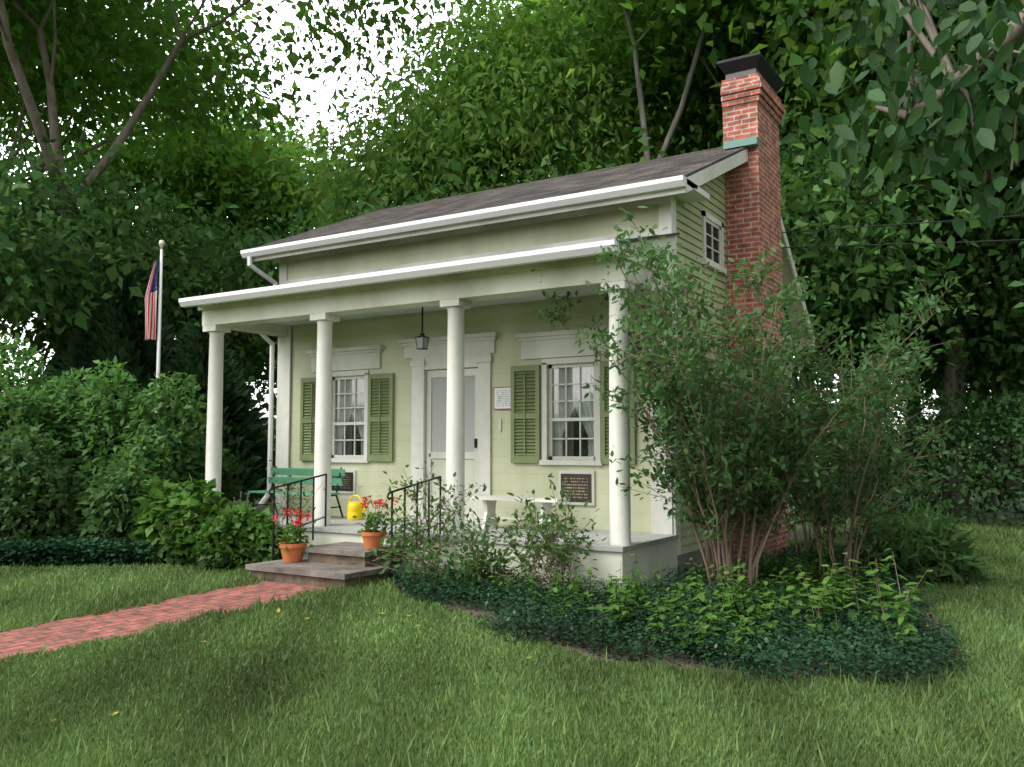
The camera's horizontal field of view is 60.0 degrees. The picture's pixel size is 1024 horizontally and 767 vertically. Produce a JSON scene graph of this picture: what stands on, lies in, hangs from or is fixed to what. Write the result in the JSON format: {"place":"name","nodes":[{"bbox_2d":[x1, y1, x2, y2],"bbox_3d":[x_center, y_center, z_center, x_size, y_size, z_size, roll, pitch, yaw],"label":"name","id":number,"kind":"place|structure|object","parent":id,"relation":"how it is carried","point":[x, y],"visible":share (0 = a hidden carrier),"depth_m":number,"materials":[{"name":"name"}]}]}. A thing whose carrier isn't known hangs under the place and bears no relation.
{"place":"outdoors","nodes":[
{"label":"outdoors","id":0,"kind":"place"},
{"bbox_2d":[0,581,325,663],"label":"brick path","id":1,"kind":"structure","parent":0,"point":[54,635],"depth_m":7.84,"materials":[{"name":"brick"}]},
{"bbox_2d":[336,379,363,454],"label":"house window curtains","id":2,"kind":"object","parent":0,"point":[349,403],"visible":0.69,"depth_m":12.96,"materials":[{"name":"fabric"}]},
{"bbox_2d":[205,289,630,544],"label":"porch columns","id":3,"kind":"structure","parent":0,"point":[619,501],"depth_m":10.20,"materials":[{"name":"wood"}]},
{"bbox_2d":[203,280,634,332],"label":"column capitals","id":4,"kind":"object","parent":3,"relation":"on","point":[622,284],"visible":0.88,"depth_m":10.32,"materials":[{"name":"wood"}]},
{"bbox_2d":[198,235,677,591],"bbox_3d":[-1.297,0.414,11.168,6.610,4.130,1.647,-3,-5,32],"label":"porch","id":5,"kind":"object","parent":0,"point":[259,316],"depth_m":10.03,"materials":[{"name":"wood"}]},
{"bbox_2d":[272,288,607,325],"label":"house porch ceiling","id":6,"kind":"structure","parent":0,"point":[587,292],"depth_m":11.72,"materials":[{"name":"wood"}]},
{"bbox_2d":[415,307,428,349],"bbox_3d":[-1.143,-0.733,11.300,0.144,0.602,0.144,-3,-5,32],"label":"hanging lantern","id":7,"kind":"object","parent":6,"relation":"hanging from","point":[422,342],"depth_m":11.26,"materials":[{"name":"metal"}]},
{"bbox_2d":[423,368,477,523],"bbox_3d":[-0.786,0.813,11.828,0.870,2.010,0.030,-3,-5,32],"label":"door","id":8,"kind":"structure","parent":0,"point":[443,373],"depth_m":11.94,"materials":[{"name":"wood"}]},
{"bbox_2d":[431,376,474,451],"bbox_3d":[-0.786,0.411,11.857,0.720,1.005,0.001,-3,-5,32],"label":"door glass","id":9,"kind":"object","parent":8,"relation":"in","point":[439,399],"depth_m":11.93,"materials":[{"name":"glass"}]},
{"bbox_2d":[287,204,658,532],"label":"house wall","id":10,"kind":"structure","parent":0,"point":[507,322],"depth_m":11.61,"materials":[{"name":"wood"}]},
{"bbox_2d":[331,370,369,462],"bbox_3d":[-2.372,0.479,12.826,0.870,1.320,0.130,-3,-5,32],"label":"window frame","id":11,"kind":"object","parent":10,"relation":"in","point":[346,376],"visible":0.81,"depth_m":12.82,"materials":[{"name":"wood"}]},
{"bbox_2d":[306,327,608,523],"bbox_3d":[-0.879,0.601,11.807,5.110,2.470,0.100,-3,-5,32],"label":"door and window trim","id":12,"kind":"structure","parent":10,"relation":"attached to","point":[479,349],"depth_m":11.65,"materials":[{"name":"wood"}]},
{"bbox_2d":[299,360,635,463],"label":"window shutters","id":13,"kind":"object","parent":10,"relation":"attached to","point":[525,413],"visible":0.77,"depth_m":11.28,"materials":[{"name":"wood"}]},
{"bbox_2d":[499,419,501,430],"bbox_3d":[-0.152,0.537,11.403,0.035,0.160,0.020,-3,-5,32],"label":"thermometer","id":14,"kind":"object","parent":10,"relation":"attached to","point":[500,424],"visible":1,"depth_m":11.39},
{"bbox_2d":[539,356,602,465],"bbox_3d":[0.733,0.340,10.893,0.870,1.320,0.130,-3,-5,32],"label":"window frame","id":15,"kind":"object","parent":10,"relation":"attached to","point":[596,419],"visible":0.94,"depth_m":10.93,"materials":[{"name":"wood"}]},
{"bbox_2d":[268,513,678,551],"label":"porch floor","id":16,"kind":"structure","parent":0,"point":[341,524],"depth_m":10.17,"materials":[{"name":"grey paint"}]},
{"bbox_2d":[248,466,345,516],"bbox_3d":[-3.073,1.552,12.693,1.460,0.707,0.513,-3,-5,32],"label":"green bench","id":17,"kind":"object","parent":16,"relation":"on","point":[338,481],"visible":0.72,"depth_m":12.84,"materials":[{"name":"paint"}]},
{"bbox_2d":[268,473,326,559],"bbox_3d":[-2.580,1.589,10.698,0.024,0.980,0.953,-3,-5,32],"label":"handrail","id":18,"kind":"object","parent":16,"relation":"on","point":[287,485],"visible":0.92,"depth_m":10.73,"materials":[{"name":"black metal"}]},
{"bbox_2d":[347,494,369,519],"bbox_3d":[-2.085,1.692,12.148,0.361,0.339,0.230,0,-4,4],"label":"watering can","id":19,"kind":"object","parent":16,"relation":"on","point":[354,508],"visible":0.88,"depth_m":12.06,"materials":[{"name":"yellow plastic"}]},
{"bbox_2d":[387,476,440,570],"bbox_3d":[-1.070,1.521,9.758,0.024,0.980,0.953,-3,-5,32],"label":"handrail","id":20,"kind":"object","parent":16,"relation":"on","point":[391,498],"visible":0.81,"depth_m":9.77,"materials":[{"name":"black metal"}]},
{"bbox_2d":[469,495,569,531],"bbox_3d":[0.083,1.559,10.651,1.230,0.388,0.320,-3,-5,32],"label":"white bench","id":21,"kind":"object","parent":16,"relation":"on","point":[489,501],"visible":0.57,"depth_m":10.66,"materials":[{"name":"paint"}]},
{"bbox_2d":[0,0,978,453],"label":"sky","id":22,"kind":"structure","parent":0,"point":[284,11],"materials":[{"name":"white"}]},
{"bbox_2d":[0,454,1023,766],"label":"lawn","id":23,"kind":"structure","parent":0,"point":[800,532],"depth_m":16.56,"materials":[{"name":"green plant"}]},
{"bbox_2d":[0,332,117,559],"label":"bush","id":24,"kind":"object","parent":23,"relation":"on","point":[26,468],"visible":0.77,"depth_m":12.52,"materials":[{"name":"green plant"}]},
{"bbox_2d":[44,326,118,407],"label":"conifer tree","id":25,"kind":"object","parent":23,"relation":"on","point":[59,359],"depth_m":20.86,"materials":[{"name":"green plant"}]},
{"bbox_2d":[0,117,168,373],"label":"understory tree","id":26,"kind":"object","parent":23,"relation":"on","point":[23,285],"visible":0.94,"depth_m":17.69,"materials":[{"name":"green plant"}]},
{"bbox_2d":[0,534,187,566],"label":"ivy strip","id":27,"kind":"object","parent":23,"relation":"on","point":[62,551],"visible":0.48,"depth_m":11.18,"materials":[{"name":"green plant"}]},
{"bbox_2d":[16,258,199,498],"bbox_3d":[-8.600,0.176,19.678,4.883,5.916,4.671,-3,-5,32],"label":"conifer tree","id":28,"kind":"object","parent":23,"relation":"on","point":[121,331],"visible":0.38,"depth_m":19.08,"materials":[{"name":"green plant"}]},
{"bbox_2d":[62,430,182,555],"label":"bush","id":29,"kind":"object","parent":23,"relation":"on","point":[104,503],"visible":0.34,"depth_m":11.88,"materials":[{"name":"green plant"}]},
{"bbox_2d":[0,112,261,383],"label":"understory tree","id":30,"kind":"object","parent":23,"relation":"on","point":[127,211],"visible":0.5,"depth_m":20.92,"materials":[{"name":"green plant"}]},
{"bbox_2d":[31,355,244,538],"bbox_3d":[-5.718,1.083,13.431,3.151,2.974,2.553,-1,-4,16],"label":"bush","id":31,"kind":"object","parent":23,"relation":"on","point":[130,426],"visible":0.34,"depth_m":12.90,"materials":[{"name":"green plant"}]},
{"bbox_2d":[0,170,294,434],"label":"understory tree","id":32,"kind":"object","parent":23,"relation":"on","point":[248,279],"visible":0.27,"depth_m":23.40,"materials":[{"name":"green plant"}]},
{"bbox_2d":[145,240,164,429],"bbox_3d":[-6.795,0.022,16.693,0.349,5.553,0.146,1,-4,-7],"label":"flagpole","id":33,"kind":"object","parent":23,"relation":"on","point":[150,310],"visible":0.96,"depth_m":16.80,"materials":[{"name":"white"}]},
{"bbox_2d":[0,0,319,183],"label":"maple tree","id":34,"kind":"object","parent":23,"relation":"on","point":[90,124],"visible":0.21,"depth_m":36.78,"materials":[{"name":"green plant"}]},
{"bbox_2d":[0,0,334,200],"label":"maple tree","id":35,"kind":"object","parent":23,"relation":"on","point":[124,47],"visible":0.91,"depth_m":28.78,"materials":[{"name":"green plant"}]},
{"bbox_2d":[8,64,359,482],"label":"maple tree","id":36,"kind":"object","parent":23,"relation":"on","point":[242,182],"visible":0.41,"depth_m":44.14,"materials":[{"name":"green plant"}]},
{"bbox_2d":[122,472,248,569],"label":"hydrangea bush","id":37,"kind":"object","parent":23,"relation":"on","point":[176,514],"visible":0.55,"depth_m":11.17,"materials":[{"name":"green plant"}]},
{"bbox_2d":[147,318,275,503],"bbox_3d":[-6.790,0.802,19.553,3.960,4.582,3.902,-3,-5,32],"label":"conifer tree","id":38,"kind":"object","parent":23,"relation":"on","point":[244,440],"visible":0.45,"depth_m":19.23,"materials":[{"name":"green plant"}]},
{"bbox_2d":[194,503,289,570],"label":"bush","id":39,"kind":"object","parent":23,"relation":"on","point":[249,544],"visible":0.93,"depth_m":10.62,"materials":[{"name":"green plant"}]},
{"bbox_2d":[0,0,514,355],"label":"big maple tree","id":40,"kind":"object","parent":23,"relation":"on","point":[29,98],"visible":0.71,"depth_m":27.14,"materials":[{"name":"green plant"}]},
{"bbox_2d":[198,196,334,465],"bbox_3d":[-7.081,-0.939,30.517,11.316,9.939,11.554,-3,-5,32],"label":"understory tree","id":41,"kind":"object","parent":23,"relation":"on","point":[256,240],"depth_m":28.13,"materials":[{"name":"green plant"}]},
{"bbox_2d":[264,407,276,467],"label":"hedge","id":42,"kind":"object","parent":23,"relation":"on","point":[274,436],"visible":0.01,"depth_m":50.85,"materials":[{"name":"green plant"}]},
{"bbox_2d":[245,459,331,537],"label":"potted flowers","id":43,"kind":"object","parent":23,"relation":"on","point":[290,504],"visible":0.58,"depth_m":10.97,"materials":[{"name":"green plant"}]},
{"bbox_2d":[251,552,402,587],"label":"step risers","id":44,"kind":"object","parent":23,"relation":"on","point":[311,580],"visible":0.39,"depth_m":9.72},
{"bbox_2d":[267,508,315,561],"bbox_3d":[-2.514,1.738,10.182,0.526,0.602,0.506,-3,-5,32],"label":"flower pot","id":45,"kind":"object","parent":44,"relation":"on","point":[292,549],"visible":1,"depth_m":10.11,"materials":[{"name":"ceramic"}]},
{"bbox_2d":[245,542,405,579],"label":"porch steps","id":46,"kind":"structure","parent":44,"relation":"on","point":[304,567],"depth_m":9.74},
{"bbox_2d":[353,496,397,548],"bbox_3d":[-1.516,1.558,10.009,0.532,0.602,0.569,-3,-5,32],"label":"flower pot","id":47,"kind":"object","parent":44,"relation":"on","point":[372,537],"visible":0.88,"depth_m":9.96,"materials":[{"name":"ceramic"}]},
{"bbox_2d":[248,154,558,381],"bbox_3d":[-1.172,-1.129,21.406,9.971,8.623,11.009,1,-4,-16],"label":"understory tree","id":48,"kind":"object","parent":23,"relation":"on","point":[339,202],"visible":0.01,"depth_m":20.34,"materials":[{"name":"green plant"}]},
{"bbox_2d":[253,8,586,275],"bbox_3d":[-2.212,-3.657,26.289,10.345,14.600,10.013,0,-4,-3],"label":"slender tree","id":49,"kind":"object","parent":23,"relation":"on","point":[371,161],"visible":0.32,"depth_m":25.24,"materials":[{"name":"green plant"}]},
{"bbox_2d":[308,122,666,230],"bbox_3d":[1.238,-1.522,22.943,11.182,9.699,10.910,-3,-5,32],"label":"understory tree","id":50,"kind":"object","parent":23,"relation":"on","point":[546,159],"depth_m":21.49,"materials":[{"name":"green plant"}]},
{"bbox_2d":[327,0,702,205],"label":"slender tree","id":51,"kind":"object","parent":23,"relation":"on","point":[525,97],"visible":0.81,"depth_m":24.76,"materials":[{"name":"green plant"}]},
{"bbox_2d":[50,596,986,755],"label":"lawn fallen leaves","id":52,"kind":"object","parent":23,"relation":"on","point":[278,609],"visible":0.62,"depth_m":5.62,"materials":[{"name":"yellow plant"}]},
{"bbox_2d":[402,0,685,147],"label":"tree","id":53,"kind":"object","parent":23,"relation":"on","point":[425,14],"depth_m":41.94,"materials":[{"name":"green plant"}]},
{"bbox_2d":[447,0,743,178],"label":"slender tree","id":54,"kind":"object","parent":23,"relation":"on","point":[662,108],"visible":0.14,"depth_m":27.21,"materials":[{"name":"green plant"}]},
{"bbox_2d":[623,2,711,160],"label":"slender tree","id":55,"kind":"object","parent":23,"relation":"on","point":[670,133],"visible":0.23,"depth_m":23.63,"materials":[{"name":"grey plant"}]},
{"bbox_2d":[394,566,958,679],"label":"bed soil","id":56,"kind":"structure","parent":23,"relation":"on","point":[583,650],"depth_m":6.53,"materials":[{"name":"soil"}]},
{"bbox_2d":[359,453,495,573],"bbox_3d":[-0.982,1.506,9.816,1.504,1.465,1.130,2,-5,-26],"label":"porch shrub","id":57,"kind":"object","parent":56,"relation":"on","point":[443,500],"visible":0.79,"depth_m":9.80,"materials":[{"name":"green plant"}]},
{"bbox_2d":[350,498,542,592],"bbox_3d":[-0.752,1.684,9.130,1.999,1.015,1.351,-2,-4,20],"label":"porch shrub","id":58,"kind":"object","parent":56,"relation":"on","point":[465,568],"visible":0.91,"depth_m":8.95,"materials":[{"name":"green plant"}]},
{"bbox_2d":[475,472,605,594],"bbox_3d":[0.377,1.596,8.723,1.394,1.454,1.688,-3,-5,32],"label":"porch shrub","id":59,"kind":"object","parent":56,"relation":"on","point":[549,538],"visible":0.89,"depth_m":8.58,"materials":[{"name":"green plant"}]},
{"bbox_2d":[437,538,920,665],"bbox_3d":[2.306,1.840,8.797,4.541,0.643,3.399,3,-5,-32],"label":"plants","id":60,"kind":"object","parent":56,"relation":"on","point":[704,628],"visible":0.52,"depth_m":7.38,"materials":[{"name":"green plant"}]},
{"bbox_2d":[531,206,968,593],"bbox_3d":[1.903,0.311,9.048,3.953,3.741,3.990,2,-5,-25],"label":"airy shrub","id":61,"kind":"object","parent":56,"relation":"on","point":[697,421],"visible":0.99,"depth_m":8.52,"materials":[{"name":"green plant"}]},
{"bbox_2d":[710,297,933,557],"bbox_3d":[3.927,0.586,11.123,3.018,3.492,2.431,2,-5,-26],"label":"airy shrub","id":62,"kind":"object","parent":56,"relation":"on","point":[903,318],"visible":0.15,"depth_m":10.87,"materials":[{"name":"green plant"}]},
{"bbox_2d":[782,551,933,645],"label":"broadleaf plant","id":63,"kind":"object","parent":56,"relation":"on","point":[905,604],"visible":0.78,"depth_m":7.02,"materials":[{"name":"green plant"}]},
{"bbox_2d":[759,317,981,582],"bbox_3d":[3.637,0.819,9.280,2.273,2.792,2.536,-3,-5,32],"label":"airy shrub","id":64,"kind":"object","parent":56,"relation":"on","point":[873,475],"visible":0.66,"depth_m":9.04,"materials":[{"name":"green plant"}]},
{"bbox_2d":[831,493,996,587],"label":"daylily clump","id":65,"kind":"object","parent":56,"relation":"on","point":[937,554],"visible":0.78,"depth_m":9.74,"materials":[{"name":"green plant"}]},
{"bbox_2d":[379,539,980,690],"bbox_3d":[2.486,2.021,8.566,7.017,0.327,5.809,2,-5,-24],"label":"ground cover","id":66,"kind":"object","parent":23,"relation":"on","point":[936,645],"visible":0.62,"depth_m":6.79,"materials":[{"name":"green plant"}]},
{"bbox_2d":[462,0,1023,507],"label":"tree","id":67,"kind":"object","parent":23,"relation":"on","point":[660,60],"visible":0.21,"depth_m":25.09,"materials":[{"name":"green plant"}]},
{"bbox_2d":[587,0,1023,514],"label":"tree","id":68,"kind":"object","parent":23,"relation":"on","point":[832,53],"visible":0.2,"depth_m":20.06,"materials":[{"name":"green plant"}]},
{"bbox_2d":[609,79,1015,511],"bbox_3d":[6.174,-1.935,22.572,11.287,10.607,10.956,3,-5,-38],"label":"understory tree","id":69,"kind":"object","parent":23,"relation":"on","point":[795,206],"visible":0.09,"depth_m":20.59,"materials":[{"name":"green plant"}]},
{"bbox_2d":[804,135,829,488],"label":"slender tree","id":70,"kind":"object","parent":23,"relation":"on","point":[811,361],"visible":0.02,"depth_m":26.73,"materials":[{"name":"green plant"}]},
{"bbox_2d":[643,12,1012,497],"bbox_3d":[15.360,-6.534,35.201,29.054,22.263,18.819,1,-4,-15],"label":"tree","id":71,"kind":"object","parent":23,"relation":"on","point":[912,418],"visible":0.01,"depth_m":34.17,"materials":[{"name":"green plant"}]},
{"bbox_2d":[638,94,1023,405],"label":"understory tree","id":72,"kind":"object","parent":23,"relation":"on","point":[842,265],"visible":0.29,"depth_m":18.77,"materials":[{"name":"green plant"}]},
{"bbox_2d":[642,0,1022,202],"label":"tree","id":73,"kind":"object","parent":23,"relation":"on","point":[725,36],"visible":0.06,"depth_m":23.35,"materials":[{"name":"green plant"}]},
{"bbox_2d":[794,394,927,486],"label":"tree","id":74,"kind":"object","parent":23,"relation":"on","point":[888,459],"visible":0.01,"depth_m":48.17,"materials":[{"name":"green plant"}]},
{"bbox_2d":[867,388,885,491],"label":"tree","id":75,"kind":"object","parent":23,"relation":"on","point":[876,452],"depth_m":40.28,"materials":[{"name":"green plant"}]},
{"bbox_2d":[781,0,1023,268],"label":"tree","id":76,"kind":"object","parent":23,"relation":"on","point":[951,92],"visible":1,"depth_m":3.85,"materials":[{"name":"green plant"}]},
{"bbox_2d":[794,173,1023,506],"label":"understory tree","id":77,"kind":"object","parent":23,"relation":"on","point":[975,349],"visible":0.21,"depth_m":21.92,"materials":[{"name":"green plant"}]},
{"bbox_2d":[797,304,1022,504],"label":"understory tree","id":78,"kind":"object","parent":23,"relation":"on","point":[928,444],"visible":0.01,"depth_m":27.00,"materials":[{"name":"green plant"}]},
{"bbox_2d":[830,129,1023,378],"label":"understory tree","id":79,"kind":"object","parent":23,"relation":"on","point":[1013,260],"visible":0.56,"depth_m":21.00,"materials":[{"name":"green plant"}]},
{"bbox_2d":[833,389,1023,528],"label":"hedge","id":80,"kind":"object","parent":23,"relation":"on","point":[1001,436],"visible":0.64,"depth_m":19.10,"materials":[{"name":"green plant"}]},
{"bbox_2d":[865,167,1023,512],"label":"understory tree","id":81,"kind":"object","parent":23,"relation":"on","point":[994,499],"visible":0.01,"depth_m":23.69,"materials":[{"name":"green plant"}]},
{"bbox_2d":[890,393,1023,489],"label":"trunks","id":82,"kind":"object","parent":23,"relation":"on","point":[981,446],"visible":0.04,"depth_m":44.14,"materials":[{"name":"green plant"}]},
{"bbox_2d":[954,0,1022,171],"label":"tree","id":83,"kind":"object","parent":23,"relation":"on","point":[970,36],"depth_m":17.46,"materials":[{"name":"green plant"}]},
{"bbox_2d":[998,392,1023,498],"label":"tree","id":84,"kind":"object","parent":23,"relation":"on","point":[1003,461],"depth_m":34.49,"materials":[{"name":"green plant"}]},
{"bbox_2d":[251,147,812,337],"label":"house roof shingles","id":85,"kind":"object","parent":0,"point":[688,164],"visible":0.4,"depth_m":12.60,"materials":[{"name":"grey"}]},
{"bbox_2d":[252,149,814,348],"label":"roof trim","id":86,"kind":"structure","parent":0,"point":[693,191],"depth_m":11.41,"materials":[{"name":"wood"}]},
{"bbox_2d":[179,175,686,506],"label":"house gutters","id":87,"kind":"object","parent":86,"relation":"attached to","point":[555,253],"visible":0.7,"depth_m":10.82,"materials":[{"name":"metal"}]},
{"bbox_2d":[275,195,794,555],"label":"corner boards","id":88,"kind":"object","parent":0,"point":[661,523],"visible":0.41,"depth_m":11.76,"materials":[{"name":"wood"}]},
{"bbox_2d":[554,366,593,456],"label":"curtains","id":89,"kind":"object","parent":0,"point":[587,407],"visible":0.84,"depth_m":11.01,"materials":[{"name":"fabric"}]},
{"bbox_2d":[618,232,679,242],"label":"house porch roof shingles","id":90,"kind":"object","parent":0,"point":[652,237],"visible":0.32,"depth_m":9.62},
{"bbox_2d":[706,223,718,263],"bbox_3d":[2.595,-1.809,11.544,0.001,0.580,0.620,-3,-5,32],"label":"window","id":91,"kind":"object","parent":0,"point":[715,245],"visible":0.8,"depth_m":11.59,"materials":[{"name":"glass"}]},
{"bbox_2d":[676,173,792,553],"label":"side wall","id":92,"kind":"structure","parent":0,"point":[688,223],"depth_m":11.12,"materials":[{"name":"wood"}]},
{"bbox_2d":[701,210,726,274],"bbox_3d":[2.624,-1.825,11.527,0.075,0.690,0.800,-3,-5,32],"label":"gable window frame","id":93,"kind":"object","parent":92,"relation":"in","point":[712,221],"visible":0.98,"depth_m":11.53,"materials":[{"name":"wood"}]},
{"bbox_2d":[677,523,794,574],"bbox_3d":[0.515,2.509,13.928,6.430,0.550,5.200,-3,-5,32],"label":"house foundation","id":94,"kind":"object","parent":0,"point":[696,556],"visible":0.07,"depth_m":10.55,"materials":[{"name":"concrete"}]},
{"bbox_2d":[720,73,787,559],"bbox_3d":[3.409,-0.744,12.245,0.563,6.795,1.228,-3,-5,32],"label":"house chimney","id":95,"kind":"object","parent":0,"point":[752,105],"visible":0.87,"depth_m":11.97,"materials":[{"name":"brick"}]},
{"bbox_2d":[724,136,758,149],"bbox_3d":[3.088,-3.223,11.927,0.445,0.100,0.119,-3,-5,32],"label":"chimney flashing","id":96,"kind":"object","parent":95,"relation":"attached to","point":[749,142],"visible":0.93,"depth_m":11.88,"materials":[{"name":"metal"}]},
{"bbox_2d":[726,68,775,92],"bbox_3d":[3.382,-4.181,12.510,0.419,0.100,1.000,-3,-5,32],"label":"crown","id":97,"kind":"object","parent":95,"relation":"on","point":[742,73],"visible":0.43,"depth_m":12.10},
{"bbox_2d":[717,52,783,92],"bbox_3d":[3.382,-4.313,12.520,0.599,0.165,1.200,-3,-5,32],"label":"chimney cap","id":98,"kind":"object","parent":97,"relation":"on","point":[764,67],"visible":0.68,"depth_m":12.11,"materials":[{"name":"metal"}]},
{"bbox_2d":[781,215,1023,247],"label":"utility wires","id":99,"kind":"object","parent":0,"point":[900,243],"visible":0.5,"depth_m":12.58,"materials":[{"name":"black"}]},
{"bbox_3d":[0.516,-0.198,14.123,6.370,5.976,5.200,-3,-5,32],"label":"house","id":100,"kind":"object","parent":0,"visible":0},
{"bbox_2d":[331,470,355,493],"bbox_3d":[-2.430,1.412,12.760,0.470,0.330,0.030,-3,-5,32],"label":"plaque frame","id":101,"kind":"object","parent":100,"relation":"attached to","point":[354,482],"visible":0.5,"depth_m":12.64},
{"bbox_2d":[332,472,352,490],"bbox_3d":[-2.439,1.411,12.745,0.410,0.270,0.001,-3,-5,32],"label":"plaque","id":102,"kind":"object","parent":101,"relation":"in","point":[347,479],"visible":0.6,"depth_m":12.70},
{"bbox_2d":[343,414,360,454],"bbox_3d":[-2.189,0.505,13.118,0.870,1.390,0.001,-3,-5,32],"label":"window glass","id":103,"kind":"object","parent":100,"relation":"attached to","point":[349,435],"depth_m":13.22,"materials":[{"name":"black"}]},
{"bbox_2d":[494,387,510,409],"bbox_3d":[-0.093,0.190,11.386,0.320,0.290,0.030,-3,-5,32],"label":"sign frame","id":104,"kind":"object","parent":100,"relation":"attached to","point":[506,408],"visible":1,"depth_m":11.38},
{"bbox_2d":[494,388,510,408],"bbox_3d":[-0.102,0.189,11.370,0.296,0.266,0.001,-3,-5,32],"label":"notice sign","id":105,"kind":"object","parent":104,"relation":"in","point":[502,398],"visible":1,"depth_m":11.38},
{"bbox_2d":[562,408,587,455],"bbox_3d":[0.916,0.366,11.185,0.870,1.390,0.001,-3,-5,32],"label":"window glass","id":106,"kind":"object","parent":100,"relation":"attached to","point":[573,444],"depth_m":11.24,"materials":[{"name":"black"}]},
{"bbox_2d":[558,471,594,505],"bbox_3d":[0.785,1.267,10.758,0.490,0.410,0.030,-3,-5,32],"label":"plaque frame","id":107,"kind":"object","parent":100,"relation":"attached to","point":[592,473],"visible":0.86,"depth_m":10.72,"materials":[{"name":"wood"}]},
{"bbox_2d":[561,474,591,502],"bbox_3d":[0.776,1.266,10.743,0.420,0.340,0.001,-3,-5,32],"label":"plaque","id":108,"kind":"object","parent":107,"relation":"in","point":[579,486],"visible":0.8,"depth_m":10.73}
]}

